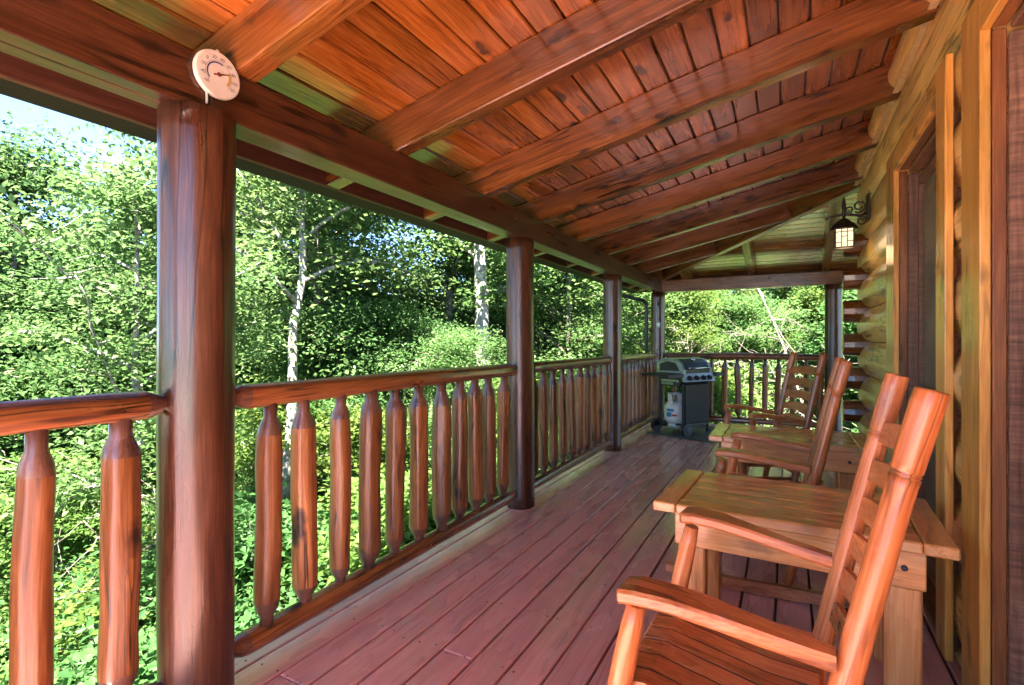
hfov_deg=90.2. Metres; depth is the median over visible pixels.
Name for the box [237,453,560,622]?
leafy shrub
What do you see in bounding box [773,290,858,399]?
dark shrub
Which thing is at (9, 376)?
light green tree
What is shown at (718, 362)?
shrub
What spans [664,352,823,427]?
railing
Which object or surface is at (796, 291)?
dark shrub
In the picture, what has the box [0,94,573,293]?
sky
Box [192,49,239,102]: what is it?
dial thermometer
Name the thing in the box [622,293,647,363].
downspout
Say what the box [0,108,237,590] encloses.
tree
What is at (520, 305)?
log post
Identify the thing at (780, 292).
young tree
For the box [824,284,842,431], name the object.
log post
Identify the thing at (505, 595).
deck
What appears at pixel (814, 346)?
dark shrub
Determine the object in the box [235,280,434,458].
light green tree
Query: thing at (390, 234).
maple tree
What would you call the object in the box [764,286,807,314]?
dark shrub
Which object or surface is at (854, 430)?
undergrowth
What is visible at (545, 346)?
light green tree
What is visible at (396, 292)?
light green tree
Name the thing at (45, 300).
light green tree
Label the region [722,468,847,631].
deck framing
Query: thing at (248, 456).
young tree
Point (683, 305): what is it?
maple tree
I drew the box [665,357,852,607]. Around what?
rocking chair
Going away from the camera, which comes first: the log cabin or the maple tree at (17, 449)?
the log cabin
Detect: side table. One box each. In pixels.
[653,469,959,684]
[709,423,865,489]
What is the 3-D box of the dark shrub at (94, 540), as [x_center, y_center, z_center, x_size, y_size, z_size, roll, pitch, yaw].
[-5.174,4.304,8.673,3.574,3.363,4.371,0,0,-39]
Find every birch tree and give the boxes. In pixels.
[0,134,297,535]
[92,168,478,518]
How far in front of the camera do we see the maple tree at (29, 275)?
11.36 m
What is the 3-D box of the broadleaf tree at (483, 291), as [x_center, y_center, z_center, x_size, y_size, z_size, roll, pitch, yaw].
[-0.253,-1.972,9.257,6.415,12.850,5.516,0,0,9]
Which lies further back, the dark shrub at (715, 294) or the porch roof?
the dark shrub at (715, 294)
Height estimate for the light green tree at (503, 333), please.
11.090 m
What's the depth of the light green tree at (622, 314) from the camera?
17.99 m
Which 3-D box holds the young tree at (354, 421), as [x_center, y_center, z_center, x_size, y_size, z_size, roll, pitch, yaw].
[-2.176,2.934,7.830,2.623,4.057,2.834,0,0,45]
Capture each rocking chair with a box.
[607,372,949,684]
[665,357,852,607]
[714,352,827,484]
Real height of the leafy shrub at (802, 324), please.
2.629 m
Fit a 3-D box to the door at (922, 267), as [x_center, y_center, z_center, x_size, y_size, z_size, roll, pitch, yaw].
[1.975,0.065,2.427,0.139,2.270,1.290,0,0,28]
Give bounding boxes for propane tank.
[664,392,681,426]
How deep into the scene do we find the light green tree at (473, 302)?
15.75 m
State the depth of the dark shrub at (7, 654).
5.26 m
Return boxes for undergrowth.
[716,288,858,432]
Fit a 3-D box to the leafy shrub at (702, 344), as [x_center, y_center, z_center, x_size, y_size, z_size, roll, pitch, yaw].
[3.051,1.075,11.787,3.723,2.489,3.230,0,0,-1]
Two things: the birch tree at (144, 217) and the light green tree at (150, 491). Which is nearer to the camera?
the birch tree at (144, 217)
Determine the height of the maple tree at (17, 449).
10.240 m
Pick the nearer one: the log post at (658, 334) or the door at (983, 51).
the door at (983, 51)
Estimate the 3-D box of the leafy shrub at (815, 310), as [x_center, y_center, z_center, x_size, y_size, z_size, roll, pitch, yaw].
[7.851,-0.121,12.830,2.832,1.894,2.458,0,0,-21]
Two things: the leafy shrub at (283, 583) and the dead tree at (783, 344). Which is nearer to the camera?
the leafy shrub at (283, 583)
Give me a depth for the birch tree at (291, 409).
7.60 m
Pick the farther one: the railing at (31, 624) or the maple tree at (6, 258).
the maple tree at (6, 258)
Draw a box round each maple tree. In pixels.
[0,199,114,570]
[0,223,276,585]
[0,225,98,547]
[129,177,424,447]
[457,246,701,440]
[577,276,747,360]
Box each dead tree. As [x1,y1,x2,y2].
[0,450,155,654]
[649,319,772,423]
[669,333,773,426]
[723,288,823,429]
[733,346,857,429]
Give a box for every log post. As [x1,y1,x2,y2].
[156,100,236,684]
[506,237,534,509]
[603,274,621,451]
[651,292,664,419]
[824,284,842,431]
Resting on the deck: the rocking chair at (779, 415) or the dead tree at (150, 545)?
the rocking chair at (779, 415)
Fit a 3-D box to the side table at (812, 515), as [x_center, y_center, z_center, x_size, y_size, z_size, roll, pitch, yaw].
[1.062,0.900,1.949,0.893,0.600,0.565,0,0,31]
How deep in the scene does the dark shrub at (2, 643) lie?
7.40 m
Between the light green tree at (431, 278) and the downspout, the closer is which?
the downspout
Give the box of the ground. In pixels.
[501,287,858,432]
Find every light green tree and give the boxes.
[0,273,280,546]
[0,283,116,582]
[2,244,143,528]
[77,169,457,516]
[79,133,444,503]
[87,247,330,546]
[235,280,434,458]
[235,293,431,500]
[321,294,505,494]
[322,285,469,450]
[329,208,636,412]
[378,259,474,435]
[379,323,559,471]
[424,245,596,374]
[439,254,547,355]
[498,294,564,355]
[560,293,649,345]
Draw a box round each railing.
[0,391,166,684]
[235,363,516,657]
[534,356,611,488]
[621,353,657,438]
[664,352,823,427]
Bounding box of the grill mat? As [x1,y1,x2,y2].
[646,426,716,442]
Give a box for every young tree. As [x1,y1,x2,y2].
[0,446,155,670]
[235,370,380,532]
[282,402,431,522]
[451,378,558,475]
[632,290,735,370]
[716,289,765,298]
[766,286,800,301]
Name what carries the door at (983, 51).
in the log cabin
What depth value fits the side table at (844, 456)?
3.17 m
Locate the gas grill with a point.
(692, 377)
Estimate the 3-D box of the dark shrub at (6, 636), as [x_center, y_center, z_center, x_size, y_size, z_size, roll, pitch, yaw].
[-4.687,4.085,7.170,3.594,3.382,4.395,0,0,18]
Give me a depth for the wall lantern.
3.84 m
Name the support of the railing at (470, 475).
attached to the log post at (195, 389)
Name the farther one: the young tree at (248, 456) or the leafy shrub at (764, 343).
the leafy shrub at (764, 343)
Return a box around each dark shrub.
[0,481,355,684]
[0,513,155,658]
[0,540,88,664]
[0,638,84,684]
[59,505,154,624]
[82,499,155,577]
[236,470,405,526]
[243,509,407,611]
[451,421,591,473]
[624,383,747,427]
[629,289,760,338]
[675,288,820,386]
[689,290,802,368]
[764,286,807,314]
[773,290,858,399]
[788,285,823,313]
[793,290,858,397]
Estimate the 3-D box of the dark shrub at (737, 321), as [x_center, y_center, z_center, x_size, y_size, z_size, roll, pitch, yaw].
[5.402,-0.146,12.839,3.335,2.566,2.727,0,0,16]
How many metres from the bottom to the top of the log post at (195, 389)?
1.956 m
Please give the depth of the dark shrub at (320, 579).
5.24 m
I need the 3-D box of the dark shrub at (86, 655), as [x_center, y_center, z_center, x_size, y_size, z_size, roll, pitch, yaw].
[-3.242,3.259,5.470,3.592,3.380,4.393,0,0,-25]
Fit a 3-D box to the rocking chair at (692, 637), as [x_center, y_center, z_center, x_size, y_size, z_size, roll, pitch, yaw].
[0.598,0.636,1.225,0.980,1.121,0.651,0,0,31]
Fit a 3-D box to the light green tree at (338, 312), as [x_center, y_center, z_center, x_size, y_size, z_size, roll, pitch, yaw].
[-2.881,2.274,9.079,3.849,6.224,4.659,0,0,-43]
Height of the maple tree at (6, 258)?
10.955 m
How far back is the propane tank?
6.66 m
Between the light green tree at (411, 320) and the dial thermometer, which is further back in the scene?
the light green tree at (411, 320)
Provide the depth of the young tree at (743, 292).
15.05 m
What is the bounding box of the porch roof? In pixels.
[0,0,938,292]
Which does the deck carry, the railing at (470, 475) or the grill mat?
the grill mat
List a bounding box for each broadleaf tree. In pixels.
[0,122,337,443]
[340,207,505,441]
[379,222,626,388]
[565,279,602,353]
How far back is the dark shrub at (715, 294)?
14.62 m
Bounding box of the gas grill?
[642,357,723,435]
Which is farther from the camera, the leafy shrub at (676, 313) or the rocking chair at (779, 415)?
the leafy shrub at (676, 313)
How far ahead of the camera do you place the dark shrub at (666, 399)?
9.23 m
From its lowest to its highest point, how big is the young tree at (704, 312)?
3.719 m
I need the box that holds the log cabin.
[842,0,1023,684]
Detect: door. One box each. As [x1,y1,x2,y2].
[886,53,960,661]
[961,0,1023,684]
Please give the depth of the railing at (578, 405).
4.60 m
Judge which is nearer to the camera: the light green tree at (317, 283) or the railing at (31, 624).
the railing at (31, 624)
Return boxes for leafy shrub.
[0,513,252,684]
[235,511,435,588]
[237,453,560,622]
[248,570,324,610]
[622,337,719,369]
[626,293,790,360]
[634,338,716,360]
[665,360,774,426]
[707,309,782,361]
[763,286,854,340]
[772,313,823,332]
[782,299,824,353]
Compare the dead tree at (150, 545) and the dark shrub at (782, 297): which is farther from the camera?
the dark shrub at (782, 297)
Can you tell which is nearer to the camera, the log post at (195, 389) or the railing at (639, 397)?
the log post at (195, 389)
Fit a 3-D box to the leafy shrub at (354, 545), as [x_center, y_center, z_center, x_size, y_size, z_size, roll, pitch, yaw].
[-1.720,3.219,5.960,3.532,2.722,4.071,0,0,29]
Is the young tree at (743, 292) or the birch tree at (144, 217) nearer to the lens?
the birch tree at (144, 217)
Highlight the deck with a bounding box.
[235,422,960,684]
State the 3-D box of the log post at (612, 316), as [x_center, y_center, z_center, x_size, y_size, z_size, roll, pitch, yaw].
[1.123,0.222,5.717,0.212,1.957,0.209,0,0,28]
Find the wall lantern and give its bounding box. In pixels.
[825,192,870,250]

